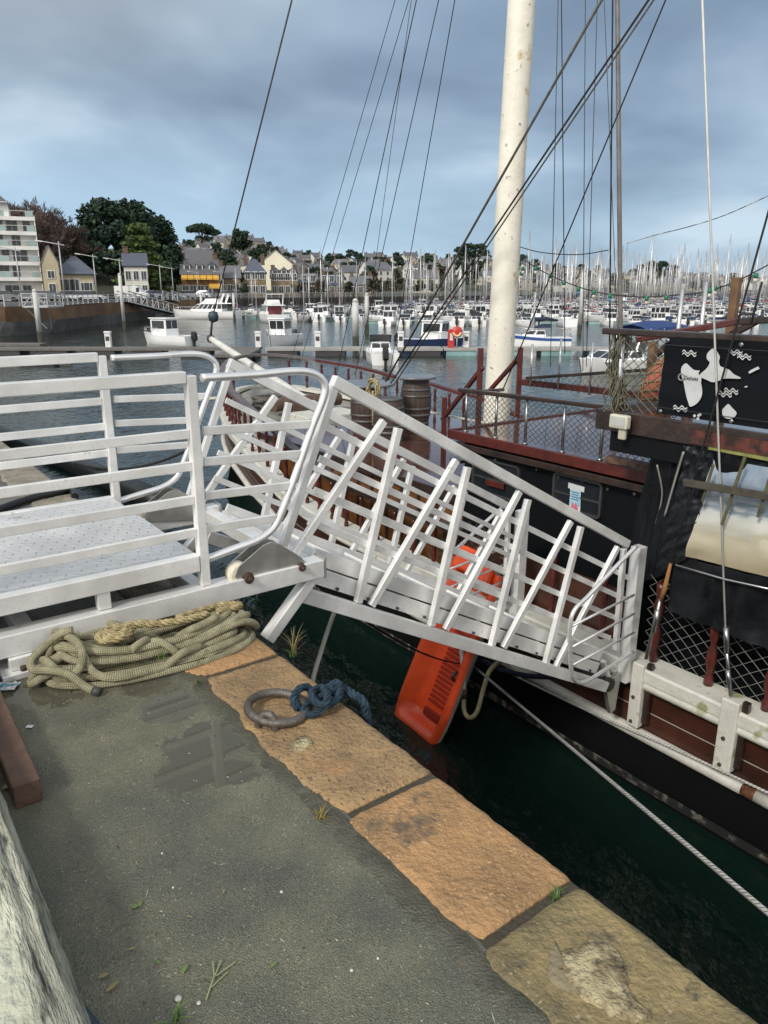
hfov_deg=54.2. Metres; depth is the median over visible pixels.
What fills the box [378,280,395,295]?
hillside tree
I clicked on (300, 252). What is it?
hillside house
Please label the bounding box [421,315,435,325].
motorboat
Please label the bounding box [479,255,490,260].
hillside house
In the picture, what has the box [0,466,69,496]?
coping stone
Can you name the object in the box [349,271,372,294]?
village house
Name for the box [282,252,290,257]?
hillside tree
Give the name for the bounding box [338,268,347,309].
sailing yacht
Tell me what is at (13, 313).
quay wall
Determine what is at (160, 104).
sky
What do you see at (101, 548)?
walkway platform
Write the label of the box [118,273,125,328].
mooring pile
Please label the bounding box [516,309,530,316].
motorboat
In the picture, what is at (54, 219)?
bare tree
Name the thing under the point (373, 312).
motorboat
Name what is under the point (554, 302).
sailing yacht
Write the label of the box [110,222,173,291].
cedar tree
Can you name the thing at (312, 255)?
hillside house
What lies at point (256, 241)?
hillside house
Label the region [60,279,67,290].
window
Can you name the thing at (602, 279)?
sailing yacht
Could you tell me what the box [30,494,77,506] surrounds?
coping stone
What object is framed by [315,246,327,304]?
sailing yacht
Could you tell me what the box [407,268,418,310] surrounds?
sailing yacht
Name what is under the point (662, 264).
hillside tree
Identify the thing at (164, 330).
cabin boat
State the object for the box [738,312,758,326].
motorboat
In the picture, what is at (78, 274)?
quay pavilion
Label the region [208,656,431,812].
coping stone
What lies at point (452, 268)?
sailing yacht
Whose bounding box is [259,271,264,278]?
window
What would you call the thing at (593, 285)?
sailing yacht
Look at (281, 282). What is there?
stone house
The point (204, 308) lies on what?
motor cruiser
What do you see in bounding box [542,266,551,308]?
sailing yacht
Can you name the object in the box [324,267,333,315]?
sailing yacht
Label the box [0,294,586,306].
promenade road
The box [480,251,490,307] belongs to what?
sailing yacht
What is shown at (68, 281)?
window
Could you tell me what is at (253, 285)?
window
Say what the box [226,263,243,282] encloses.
hillside tree
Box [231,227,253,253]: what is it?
pine tree
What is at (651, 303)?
sailing yacht
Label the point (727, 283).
sailing yacht
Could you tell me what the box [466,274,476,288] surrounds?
hillside tree
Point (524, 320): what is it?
motorboat
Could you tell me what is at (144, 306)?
access ramp
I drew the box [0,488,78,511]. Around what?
black hose
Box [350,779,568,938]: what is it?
coping stone
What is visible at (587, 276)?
sailing yacht
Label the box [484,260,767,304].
light string
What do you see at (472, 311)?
motorboat
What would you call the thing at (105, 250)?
hillside tree
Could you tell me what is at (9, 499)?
quay slab
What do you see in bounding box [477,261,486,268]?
hillside tree
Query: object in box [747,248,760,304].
sailing yacht
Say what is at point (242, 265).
hillside house
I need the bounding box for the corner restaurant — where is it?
[179,253,220,297]
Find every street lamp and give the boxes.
[0,247,22,304]
[35,240,65,302]
[75,253,97,301]
[148,264,162,299]
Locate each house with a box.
[40,245,60,300]
[187,245,210,249]
[195,243,207,247]
[205,240,216,249]
[213,235,225,241]
[215,237,230,247]
[234,252,243,257]
[238,258,250,271]
[242,254,266,297]
[250,236,265,245]
[260,250,293,289]
[270,265,298,296]
[291,258,302,262]
[291,260,310,272]
[293,249,302,255]
[297,268,307,281]
[299,268,317,296]
[300,254,310,259]
[305,261,321,267]
[310,252,322,262]
[317,265,337,274]
[320,270,343,296]
[331,257,349,269]
[338,263,358,282]
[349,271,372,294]
[358,259,391,281]
[365,252,380,258]
[368,258,379,261]
[403,251,417,260]
[403,262,414,277]
[408,267,440,292]
[412,264,419,269]
[438,257,449,262]
[441,260,451,269]
[471,272,485,284]
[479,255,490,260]
[482,269,491,281]
[518,273,531,290]
[531,270,547,275]
[533,276,549,289]
[554,278,572,291]
[575,278,591,290]
[592,273,607,286]
[623,272,634,281]
[645,280,660,290]
[659,275,679,290]
[685,279,701,290]
[741,277,757,289]
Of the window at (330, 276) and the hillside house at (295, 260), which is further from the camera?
the hillside house at (295, 260)
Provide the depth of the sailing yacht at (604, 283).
189.10 m
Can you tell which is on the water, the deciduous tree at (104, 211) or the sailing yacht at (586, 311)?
the sailing yacht at (586, 311)
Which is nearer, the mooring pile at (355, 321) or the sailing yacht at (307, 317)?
the mooring pile at (355, 321)
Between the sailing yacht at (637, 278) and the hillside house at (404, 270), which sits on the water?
the sailing yacht at (637, 278)
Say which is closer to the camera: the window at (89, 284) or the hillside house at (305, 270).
the window at (89, 284)
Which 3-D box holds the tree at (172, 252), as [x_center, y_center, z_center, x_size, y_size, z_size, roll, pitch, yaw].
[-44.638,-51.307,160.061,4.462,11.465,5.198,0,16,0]
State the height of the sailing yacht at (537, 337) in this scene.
4.606 m
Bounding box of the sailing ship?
[198,0,767,866]
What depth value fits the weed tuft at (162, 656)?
3.27 m
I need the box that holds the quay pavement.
[0,591,516,1023]
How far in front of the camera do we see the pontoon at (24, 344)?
56.35 m
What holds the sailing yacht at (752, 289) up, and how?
on the water
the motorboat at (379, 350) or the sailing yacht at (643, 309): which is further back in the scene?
the sailing yacht at (643, 309)
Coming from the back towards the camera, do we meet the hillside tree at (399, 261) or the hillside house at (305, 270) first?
the hillside tree at (399, 261)
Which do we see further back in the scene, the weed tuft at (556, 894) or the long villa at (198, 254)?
the long villa at (198, 254)
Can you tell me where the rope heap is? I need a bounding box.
[26,610,259,696]
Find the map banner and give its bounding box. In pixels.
[656,337,767,428]
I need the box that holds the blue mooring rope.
[290,679,371,725]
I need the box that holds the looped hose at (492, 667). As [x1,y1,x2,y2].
[459,649,500,719]
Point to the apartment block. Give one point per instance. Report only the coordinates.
(18, 233)
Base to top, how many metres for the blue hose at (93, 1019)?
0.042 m
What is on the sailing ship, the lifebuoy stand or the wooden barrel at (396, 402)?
the wooden barrel at (396, 402)
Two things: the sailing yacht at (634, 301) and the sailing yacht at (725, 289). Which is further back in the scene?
the sailing yacht at (725, 289)
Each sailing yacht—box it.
[219,270,230,310]
[232,268,244,314]
[245,276,255,314]
[251,271,260,315]
[284,266,298,311]
[297,265,310,321]
[304,267,313,309]
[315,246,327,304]
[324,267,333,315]
[334,259,346,313]
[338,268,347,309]
[351,261,362,311]
[360,257,372,310]
[377,273,385,311]
[386,251,398,304]
[400,265,411,309]
[401,272,409,313]
[402,256,416,316]
[405,252,416,304]
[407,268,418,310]
[413,247,425,310]
[418,254,428,302]
[420,266,430,310]
[423,270,431,304]
[428,260,439,311]
[429,250,441,305]
[429,265,439,302]
[438,254,455,309]
[441,252,454,305]
[441,261,450,303]
[441,271,449,310]
[445,260,457,311]
[453,268,462,309]
[454,265,468,315]
[456,245,470,308]
[465,262,472,302]
[468,252,480,307]
[476,264,488,302]
[478,263,489,302]
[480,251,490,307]
[514,292,571,345]
[517,272,524,308]
[519,230,533,308]
[521,264,530,300]
[527,267,533,302]
[528,251,538,301]
[532,265,539,301]
[536,253,546,304]
[536,255,546,308]
[541,275,548,314]
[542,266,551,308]
[546,237,561,303]
[549,246,561,303]
[554,261,561,299]
[555,258,563,302]
[556,252,577,326]
[558,243,577,307]
[562,259,578,315]
[565,256,574,302]
[571,243,579,302]
[572,259,587,306]
[578,271,591,310]
[584,256,598,303]
[584,259,596,314]
[584,268,604,319]
[585,259,589,301]
[590,248,603,308]
[591,243,605,301]
[591,256,599,298]
[592,265,604,309]
[592,271,602,311]
[593,252,606,301]
[595,254,603,302]
[600,240,617,307]
[600,263,608,302]
[606,250,617,302]
[608,266,623,307]
[615,244,629,307]
[623,253,637,301]
[625,256,642,308]
[625,262,635,304]
[629,253,639,304]
[629,272,642,309]
[630,260,648,315]
[633,262,656,309]
[636,255,647,301]
[639,233,663,304]
[639,254,649,300]
[644,257,653,301]
[648,269,663,314]
[649,264,656,302]
[650,272,659,300]
[654,270,666,302]
[658,243,691,311]
[658,260,676,300]
[661,253,672,308]
[667,244,679,302]
[668,254,694,313]
[671,273,678,302]
[678,251,698,303]
[684,249,700,300]
[688,261,700,304]
[690,257,702,303]
[693,252,708,301]
[698,250,709,295]
[700,268,717,306]
[707,244,718,300]
[708,251,718,303]
[708,257,721,302]
[715,234,731,307]
[716,255,726,300]
[717,264,729,302]
[718,263,729,309]
[719,261,730,302]
[720,257,736,300]
[723,251,741,303]
[724,253,758,319]
[739,243,755,305]
[739,272,746,307]
[740,251,749,302]
[745,264,756,302]
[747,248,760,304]
[751,259,767,303]
[752,250,767,308]
[754,269,767,314]
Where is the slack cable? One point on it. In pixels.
(564, 254)
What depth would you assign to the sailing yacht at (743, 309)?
108.07 m
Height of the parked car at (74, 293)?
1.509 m
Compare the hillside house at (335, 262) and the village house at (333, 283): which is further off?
the hillside house at (335, 262)
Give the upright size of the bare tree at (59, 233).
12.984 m
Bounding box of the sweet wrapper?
[0,681,19,689]
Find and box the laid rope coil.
[94,601,242,644]
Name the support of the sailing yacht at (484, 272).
on the water
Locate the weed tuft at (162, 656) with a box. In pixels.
[157,650,164,659]
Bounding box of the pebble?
[175,995,181,1001]
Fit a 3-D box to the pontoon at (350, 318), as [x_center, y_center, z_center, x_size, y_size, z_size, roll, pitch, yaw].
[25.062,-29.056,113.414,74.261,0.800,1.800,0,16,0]
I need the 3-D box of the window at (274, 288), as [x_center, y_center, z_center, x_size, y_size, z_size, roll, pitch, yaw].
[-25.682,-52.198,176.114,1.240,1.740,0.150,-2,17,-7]
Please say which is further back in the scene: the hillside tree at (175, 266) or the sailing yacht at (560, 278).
the sailing yacht at (560, 278)
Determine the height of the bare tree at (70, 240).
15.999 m
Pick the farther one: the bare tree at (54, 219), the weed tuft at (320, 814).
the bare tree at (54, 219)
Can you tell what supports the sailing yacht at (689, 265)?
on the water
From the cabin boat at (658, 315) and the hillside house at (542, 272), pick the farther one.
the hillside house at (542, 272)
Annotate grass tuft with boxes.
[152,996,193,1023]
[282,626,303,655]
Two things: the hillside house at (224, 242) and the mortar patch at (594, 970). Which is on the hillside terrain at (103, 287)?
the hillside house at (224, 242)
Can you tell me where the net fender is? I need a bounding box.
[637,355,663,401]
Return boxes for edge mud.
[176,671,551,1023]
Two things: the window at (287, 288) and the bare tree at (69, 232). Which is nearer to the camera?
the bare tree at (69, 232)
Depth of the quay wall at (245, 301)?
176.15 m
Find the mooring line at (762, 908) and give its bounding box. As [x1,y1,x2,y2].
[474,666,767,916]
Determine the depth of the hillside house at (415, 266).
383.17 m
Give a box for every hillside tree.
[76,240,105,279]
[90,251,117,285]
[96,248,121,278]
[109,251,123,275]
[149,265,175,290]
[155,259,181,291]
[185,239,195,247]
[204,235,212,241]
[210,242,222,252]
[217,254,237,264]
[219,249,236,262]
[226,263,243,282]
[233,283,248,293]
[247,248,266,262]
[255,244,267,252]
[270,246,278,252]
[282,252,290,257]
[290,282,304,292]
[309,267,321,272]
[310,280,328,296]
[324,255,330,265]
[335,254,344,258]
[337,281,352,294]
[346,249,354,256]
[359,270,377,277]
[361,265,376,275]
[364,278,387,296]
[377,258,391,267]
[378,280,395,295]
[389,277,405,295]
[393,256,404,271]
[393,272,400,278]
[405,279,422,291]
[418,263,431,269]
[422,256,431,262]
[422,279,437,291]
[430,263,442,269]
[435,267,450,275]
[436,280,453,295]
[440,273,455,281]
[452,246,466,256]
[454,260,463,269]
[458,256,466,261]
[460,243,476,256]
[466,267,478,279]
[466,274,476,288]
[471,261,481,271]
[472,243,486,256]
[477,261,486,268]
[479,249,491,256]
[520,254,529,261]
[528,271,538,282]
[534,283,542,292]
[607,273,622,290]
[643,261,658,270]
[657,261,670,270]
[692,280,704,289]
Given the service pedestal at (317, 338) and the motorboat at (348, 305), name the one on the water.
the motorboat at (348, 305)
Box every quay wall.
[0,299,196,321]
[196,294,767,305]
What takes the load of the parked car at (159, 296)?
on the promenade road
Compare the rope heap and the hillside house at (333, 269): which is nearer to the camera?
the rope heap
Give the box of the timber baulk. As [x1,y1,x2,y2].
[0,792,90,1023]
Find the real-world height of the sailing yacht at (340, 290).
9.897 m
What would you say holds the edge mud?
on the quay pavement
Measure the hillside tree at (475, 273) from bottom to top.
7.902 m
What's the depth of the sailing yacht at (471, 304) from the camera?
167.08 m
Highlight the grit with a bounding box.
[22,685,514,1023]
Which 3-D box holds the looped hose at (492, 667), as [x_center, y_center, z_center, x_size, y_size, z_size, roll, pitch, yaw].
[0.986,1.699,7.540,0.467,0.741,0.360,0,16,0]
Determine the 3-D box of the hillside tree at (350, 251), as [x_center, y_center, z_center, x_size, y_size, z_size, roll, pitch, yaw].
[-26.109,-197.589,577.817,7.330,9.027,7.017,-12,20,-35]
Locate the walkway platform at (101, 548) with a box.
[0,351,328,681]
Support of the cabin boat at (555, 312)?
on the water
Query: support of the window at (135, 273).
in the villa at (135, 266)
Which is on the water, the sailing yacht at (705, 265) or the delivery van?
the sailing yacht at (705, 265)
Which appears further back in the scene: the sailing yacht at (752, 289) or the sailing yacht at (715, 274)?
the sailing yacht at (752, 289)
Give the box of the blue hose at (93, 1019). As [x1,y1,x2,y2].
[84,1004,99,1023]
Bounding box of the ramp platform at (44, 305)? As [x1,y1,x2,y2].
[20,293,63,328]
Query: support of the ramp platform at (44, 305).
attached to the quay wall at (13, 313)
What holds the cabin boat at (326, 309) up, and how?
on the water
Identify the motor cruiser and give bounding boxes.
[173,293,241,318]
[258,294,288,322]
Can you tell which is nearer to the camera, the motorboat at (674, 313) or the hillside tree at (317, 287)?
the motorboat at (674, 313)
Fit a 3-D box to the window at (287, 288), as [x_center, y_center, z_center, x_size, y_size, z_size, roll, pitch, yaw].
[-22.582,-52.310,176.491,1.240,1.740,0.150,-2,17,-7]
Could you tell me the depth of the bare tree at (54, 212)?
150.71 m
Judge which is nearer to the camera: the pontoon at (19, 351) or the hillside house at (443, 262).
the pontoon at (19, 351)
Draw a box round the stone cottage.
[219,260,240,297]
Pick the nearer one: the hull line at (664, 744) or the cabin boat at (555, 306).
the hull line at (664, 744)
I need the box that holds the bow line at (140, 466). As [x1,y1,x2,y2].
[74,413,242,469]
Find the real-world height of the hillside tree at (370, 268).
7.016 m
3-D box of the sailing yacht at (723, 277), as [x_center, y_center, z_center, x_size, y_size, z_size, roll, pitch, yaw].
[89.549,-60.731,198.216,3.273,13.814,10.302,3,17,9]
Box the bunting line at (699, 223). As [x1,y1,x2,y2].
[627,196,767,243]
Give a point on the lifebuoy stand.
(457, 331)
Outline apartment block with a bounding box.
[0,196,43,300]
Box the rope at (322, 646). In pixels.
[311,612,336,681]
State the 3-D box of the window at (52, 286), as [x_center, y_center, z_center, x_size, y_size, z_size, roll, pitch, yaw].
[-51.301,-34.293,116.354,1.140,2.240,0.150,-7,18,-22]
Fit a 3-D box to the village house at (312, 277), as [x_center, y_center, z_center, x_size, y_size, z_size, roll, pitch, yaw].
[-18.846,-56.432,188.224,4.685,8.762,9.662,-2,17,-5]
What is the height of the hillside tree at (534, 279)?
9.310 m
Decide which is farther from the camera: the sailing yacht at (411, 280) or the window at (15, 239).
the sailing yacht at (411, 280)
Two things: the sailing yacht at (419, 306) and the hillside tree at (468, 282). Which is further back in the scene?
the hillside tree at (468, 282)
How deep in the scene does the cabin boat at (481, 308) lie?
109.32 m
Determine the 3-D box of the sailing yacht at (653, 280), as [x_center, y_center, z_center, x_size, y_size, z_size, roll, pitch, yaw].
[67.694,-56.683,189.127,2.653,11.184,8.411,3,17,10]
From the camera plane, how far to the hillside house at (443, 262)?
432.99 m
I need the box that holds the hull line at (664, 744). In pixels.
[484,659,767,793]
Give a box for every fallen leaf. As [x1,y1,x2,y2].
[99,972,108,977]
[106,981,118,991]
[181,965,186,973]
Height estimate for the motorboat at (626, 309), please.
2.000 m
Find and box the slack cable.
[520,247,607,254]
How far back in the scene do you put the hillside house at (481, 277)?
321.72 m
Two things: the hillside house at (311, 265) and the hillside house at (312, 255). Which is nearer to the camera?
the hillside house at (311, 265)
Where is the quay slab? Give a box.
[0,475,32,511]
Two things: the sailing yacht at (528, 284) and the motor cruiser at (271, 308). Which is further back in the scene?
the sailing yacht at (528, 284)
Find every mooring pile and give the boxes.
[32,289,43,341]
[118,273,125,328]
[232,293,235,320]
[352,298,358,345]
[365,293,368,333]
[577,269,585,333]
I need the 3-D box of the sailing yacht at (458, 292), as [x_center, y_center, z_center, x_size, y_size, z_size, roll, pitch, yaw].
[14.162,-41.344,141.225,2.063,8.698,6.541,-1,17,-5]
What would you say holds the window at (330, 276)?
in the village house at (333, 283)
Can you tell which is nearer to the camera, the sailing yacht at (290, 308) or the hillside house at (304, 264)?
the sailing yacht at (290, 308)
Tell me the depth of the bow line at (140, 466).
16.60 m
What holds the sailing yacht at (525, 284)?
on the water
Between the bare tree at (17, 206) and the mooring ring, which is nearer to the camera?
the mooring ring
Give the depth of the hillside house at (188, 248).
328.39 m
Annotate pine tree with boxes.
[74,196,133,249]
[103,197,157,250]
[150,214,180,268]
[185,222,221,242]
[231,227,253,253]
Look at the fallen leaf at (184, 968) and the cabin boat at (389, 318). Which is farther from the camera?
the cabin boat at (389, 318)
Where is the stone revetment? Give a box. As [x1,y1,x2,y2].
[0,297,759,335]
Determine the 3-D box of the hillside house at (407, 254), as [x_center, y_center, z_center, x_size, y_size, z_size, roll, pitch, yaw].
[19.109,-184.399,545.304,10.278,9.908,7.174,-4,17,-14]
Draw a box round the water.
[0,313,767,1023]
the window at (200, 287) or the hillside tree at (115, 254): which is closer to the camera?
the hillside tree at (115, 254)
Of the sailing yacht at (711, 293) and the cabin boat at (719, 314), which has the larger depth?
the sailing yacht at (711, 293)
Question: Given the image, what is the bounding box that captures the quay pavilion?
[59,256,96,300]
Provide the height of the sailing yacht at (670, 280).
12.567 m
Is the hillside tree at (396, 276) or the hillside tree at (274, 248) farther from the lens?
the hillside tree at (274, 248)
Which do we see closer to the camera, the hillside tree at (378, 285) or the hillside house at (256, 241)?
the hillside tree at (378, 285)
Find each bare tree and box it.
[8,202,80,254]
[10,206,71,290]
[11,202,36,212]
[14,204,41,213]
[19,209,81,258]
[22,195,42,252]
[38,201,85,255]
[38,221,88,262]
[41,207,58,252]
[51,211,74,258]
[54,224,78,258]
[67,224,105,272]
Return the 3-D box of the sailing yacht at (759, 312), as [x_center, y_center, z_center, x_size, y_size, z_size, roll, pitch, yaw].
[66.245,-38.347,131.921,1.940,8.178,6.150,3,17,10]
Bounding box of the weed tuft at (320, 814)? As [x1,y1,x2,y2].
[304,803,329,819]
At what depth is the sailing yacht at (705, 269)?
224.41 m
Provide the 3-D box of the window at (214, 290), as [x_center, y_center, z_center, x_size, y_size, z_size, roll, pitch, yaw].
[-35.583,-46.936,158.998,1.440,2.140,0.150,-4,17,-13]
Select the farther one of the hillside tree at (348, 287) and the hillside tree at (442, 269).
the hillside tree at (442, 269)
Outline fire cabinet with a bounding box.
[448,329,453,347]
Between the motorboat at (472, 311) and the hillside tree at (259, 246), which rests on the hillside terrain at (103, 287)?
the hillside tree at (259, 246)
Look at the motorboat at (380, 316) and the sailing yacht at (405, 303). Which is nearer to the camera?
the motorboat at (380, 316)
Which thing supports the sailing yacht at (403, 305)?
on the water
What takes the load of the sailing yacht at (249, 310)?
on the water
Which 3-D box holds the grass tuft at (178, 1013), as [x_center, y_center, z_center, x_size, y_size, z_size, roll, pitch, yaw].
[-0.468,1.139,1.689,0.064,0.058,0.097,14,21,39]
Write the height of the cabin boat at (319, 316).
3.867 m
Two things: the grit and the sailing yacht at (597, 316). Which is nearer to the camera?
the grit
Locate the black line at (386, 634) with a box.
[364,621,459,663]
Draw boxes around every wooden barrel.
[346,379,394,430]
[373,396,404,441]
[396,374,435,424]
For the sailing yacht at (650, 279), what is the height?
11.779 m
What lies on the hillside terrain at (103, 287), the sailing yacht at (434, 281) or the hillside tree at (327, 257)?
the hillside tree at (327, 257)
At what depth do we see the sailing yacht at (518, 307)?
140.85 m
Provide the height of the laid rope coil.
0.085 m
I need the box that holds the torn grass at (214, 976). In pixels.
[205,960,235,999]
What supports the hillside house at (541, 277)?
on the hillside terrain at (103, 287)
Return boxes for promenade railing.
[0,291,763,306]
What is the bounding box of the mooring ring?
[244,688,310,731]
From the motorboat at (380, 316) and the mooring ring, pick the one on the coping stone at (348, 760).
the mooring ring
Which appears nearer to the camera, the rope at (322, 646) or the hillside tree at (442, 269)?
the rope at (322, 646)
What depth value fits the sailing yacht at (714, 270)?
196.35 m
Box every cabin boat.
[144,300,199,345]
[266,300,302,345]
[304,303,316,314]
[311,306,325,321]
[318,301,330,319]
[332,306,345,316]
[362,305,401,319]
[374,300,381,309]
[378,301,396,326]
[394,320,462,346]
[421,298,439,319]
[467,300,486,319]
[526,301,543,321]
[542,304,566,314]
[546,309,560,321]
[599,303,617,326]
[623,308,641,319]
[640,302,673,319]
[648,310,671,321]
[686,302,700,311]
[709,308,724,319]
[742,298,758,312]
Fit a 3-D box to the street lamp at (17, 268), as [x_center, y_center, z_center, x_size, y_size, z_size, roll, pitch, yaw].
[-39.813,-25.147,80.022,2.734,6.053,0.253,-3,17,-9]
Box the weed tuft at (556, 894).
[546,881,566,902]
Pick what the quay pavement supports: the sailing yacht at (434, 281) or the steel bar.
the steel bar
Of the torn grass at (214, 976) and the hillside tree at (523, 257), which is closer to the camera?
the torn grass at (214, 976)
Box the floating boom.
[0,426,158,503]
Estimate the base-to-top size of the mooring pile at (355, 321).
5.264 m
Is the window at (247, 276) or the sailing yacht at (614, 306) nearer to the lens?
the sailing yacht at (614, 306)
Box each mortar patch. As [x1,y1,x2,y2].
[287,735,312,752]
[558,938,651,1022]
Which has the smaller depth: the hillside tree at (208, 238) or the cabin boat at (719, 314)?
the cabin boat at (719, 314)
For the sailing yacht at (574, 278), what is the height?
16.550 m
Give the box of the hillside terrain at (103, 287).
[40,246,763,304]
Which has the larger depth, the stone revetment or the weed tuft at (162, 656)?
the stone revetment
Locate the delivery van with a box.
[114,286,149,300]
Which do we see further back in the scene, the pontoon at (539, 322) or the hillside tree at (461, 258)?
the hillside tree at (461, 258)
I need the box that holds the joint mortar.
[116,590,580,948]
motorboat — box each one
[291,307,299,315]
[292,310,302,319]
[333,311,345,321]
[344,302,351,311]
[359,311,370,321]
[365,334,398,365]
[369,310,377,314]
[378,310,382,319]
[397,314,411,326]
[403,311,414,321]
[417,308,444,316]
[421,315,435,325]
[438,311,453,319]
[449,312,466,326]
[468,310,483,319]
[468,313,485,326]
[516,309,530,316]
[516,314,532,325]
[542,309,549,316]
[568,310,578,318]
[579,320,688,374]
[617,306,630,315]
[628,316,644,323]
[669,310,688,318]
[672,313,694,325]
[683,310,700,319]
[688,308,725,319]
[693,315,710,324]
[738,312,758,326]
[755,310,767,316]
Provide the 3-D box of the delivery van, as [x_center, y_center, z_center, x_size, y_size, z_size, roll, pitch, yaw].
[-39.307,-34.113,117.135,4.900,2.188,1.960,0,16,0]
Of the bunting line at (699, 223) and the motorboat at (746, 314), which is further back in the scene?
the motorboat at (746, 314)
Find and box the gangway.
[186,358,646,713]
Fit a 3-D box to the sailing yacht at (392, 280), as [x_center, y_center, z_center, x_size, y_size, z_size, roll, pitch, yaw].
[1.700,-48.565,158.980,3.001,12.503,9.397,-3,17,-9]
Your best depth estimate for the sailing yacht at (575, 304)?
155.42 m
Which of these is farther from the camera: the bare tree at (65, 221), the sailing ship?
the bare tree at (65, 221)
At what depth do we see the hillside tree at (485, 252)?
528.19 m
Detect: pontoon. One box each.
[0,343,46,346]
[0,347,262,355]
[155,315,257,317]
[213,349,259,362]
[245,312,436,314]
[265,346,442,355]
[310,317,467,320]
[369,320,721,323]
[442,346,663,355]
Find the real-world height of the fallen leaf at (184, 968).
0.003 m
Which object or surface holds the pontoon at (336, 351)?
on the water
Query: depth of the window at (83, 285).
119.34 m
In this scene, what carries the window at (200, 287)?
in the corner restaurant
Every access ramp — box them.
[116,291,178,314]
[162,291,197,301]
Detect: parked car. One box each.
[0,291,17,301]
[17,291,45,301]
[37,291,63,301]
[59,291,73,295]
[63,291,91,301]
[75,291,106,301]
[151,291,162,299]
[154,291,171,299]
[179,290,199,298]
[193,290,212,298]
[224,290,242,297]
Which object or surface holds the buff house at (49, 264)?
on the hillside terrain at (103, 287)
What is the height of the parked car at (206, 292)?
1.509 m
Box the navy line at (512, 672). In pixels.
[472,656,557,679]
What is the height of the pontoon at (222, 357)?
0.800 m
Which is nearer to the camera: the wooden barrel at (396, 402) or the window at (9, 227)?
the wooden barrel at (396, 402)
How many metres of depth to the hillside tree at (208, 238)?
424.09 m
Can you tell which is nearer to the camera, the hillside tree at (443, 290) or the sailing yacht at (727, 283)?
the sailing yacht at (727, 283)
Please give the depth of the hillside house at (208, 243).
416.51 m
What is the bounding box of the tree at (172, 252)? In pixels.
[162,243,183,296]
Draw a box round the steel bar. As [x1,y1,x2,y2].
[0,690,42,808]
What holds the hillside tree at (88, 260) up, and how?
on the hillside terrain at (103, 287)
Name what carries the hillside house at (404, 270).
on the hillside terrain at (103, 287)
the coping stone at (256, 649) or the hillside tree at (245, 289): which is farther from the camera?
the hillside tree at (245, 289)
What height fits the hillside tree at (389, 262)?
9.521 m
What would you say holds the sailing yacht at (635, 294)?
on the water
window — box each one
[0,265,9,270]
[1,250,10,261]
[4,285,19,291]
[5,220,17,230]
[11,235,21,245]
[12,250,28,261]
[12,265,20,276]
[22,221,29,230]
[22,285,31,290]
[47,270,55,278]
[48,283,56,292]
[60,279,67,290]
[65,279,73,290]
[71,279,79,290]
[80,282,86,290]
[86,282,92,290]
[125,270,131,279]
[133,271,138,279]
[140,271,146,279]
[142,285,147,290]
[182,285,188,289]
[190,285,196,292]
[197,285,203,290]
[212,289,218,295]
[227,284,232,289]
[245,271,250,278]
[252,271,257,278]
[253,285,257,292]
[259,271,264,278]
[260,285,265,292]
[271,273,276,280]
[272,286,276,292]
[278,273,283,280]
[278,286,283,292]
[285,273,289,280]
[285,286,290,292]
[310,275,314,281]
[329,275,333,281]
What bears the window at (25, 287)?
in the apartment block
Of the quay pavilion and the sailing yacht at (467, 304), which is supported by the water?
the sailing yacht at (467, 304)
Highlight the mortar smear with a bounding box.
[548,941,578,993]
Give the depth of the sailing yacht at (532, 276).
199.10 m
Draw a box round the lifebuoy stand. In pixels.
[452,326,462,347]
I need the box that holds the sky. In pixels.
[0,0,767,276]
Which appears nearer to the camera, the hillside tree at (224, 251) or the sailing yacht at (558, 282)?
the sailing yacht at (558, 282)
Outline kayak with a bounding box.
[394,545,502,744]
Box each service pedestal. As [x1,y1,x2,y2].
[103,331,111,346]
[254,331,261,346]
[314,331,320,346]
[397,331,403,346]
[463,331,469,346]
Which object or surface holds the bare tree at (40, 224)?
on the hillside terrain at (103, 287)
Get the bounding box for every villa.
[121,246,149,298]
[180,246,213,258]
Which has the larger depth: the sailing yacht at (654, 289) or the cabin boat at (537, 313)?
the sailing yacht at (654, 289)
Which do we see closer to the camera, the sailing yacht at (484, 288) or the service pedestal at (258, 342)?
the service pedestal at (258, 342)
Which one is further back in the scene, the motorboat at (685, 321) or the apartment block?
the apartment block
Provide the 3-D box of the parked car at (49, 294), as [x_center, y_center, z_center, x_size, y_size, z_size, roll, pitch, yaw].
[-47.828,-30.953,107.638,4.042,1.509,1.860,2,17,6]
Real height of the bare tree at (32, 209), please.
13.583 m
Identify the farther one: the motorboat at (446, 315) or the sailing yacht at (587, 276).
the sailing yacht at (587, 276)
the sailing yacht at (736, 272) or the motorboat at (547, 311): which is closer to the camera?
the motorboat at (547, 311)
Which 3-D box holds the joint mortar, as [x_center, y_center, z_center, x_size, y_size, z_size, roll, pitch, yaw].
[-0.197,0.959,2.767,0.410,0.194,5.900,-12,20,-35]
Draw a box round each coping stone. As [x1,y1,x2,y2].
[0,443,23,461]
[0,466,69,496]
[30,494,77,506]
[118,579,174,597]
[158,611,277,675]
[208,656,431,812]
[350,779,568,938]
[486,889,757,1023]
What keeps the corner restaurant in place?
on the hillside terrain at (103, 287)
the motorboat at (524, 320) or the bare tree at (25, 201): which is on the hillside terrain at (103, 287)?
the bare tree at (25, 201)

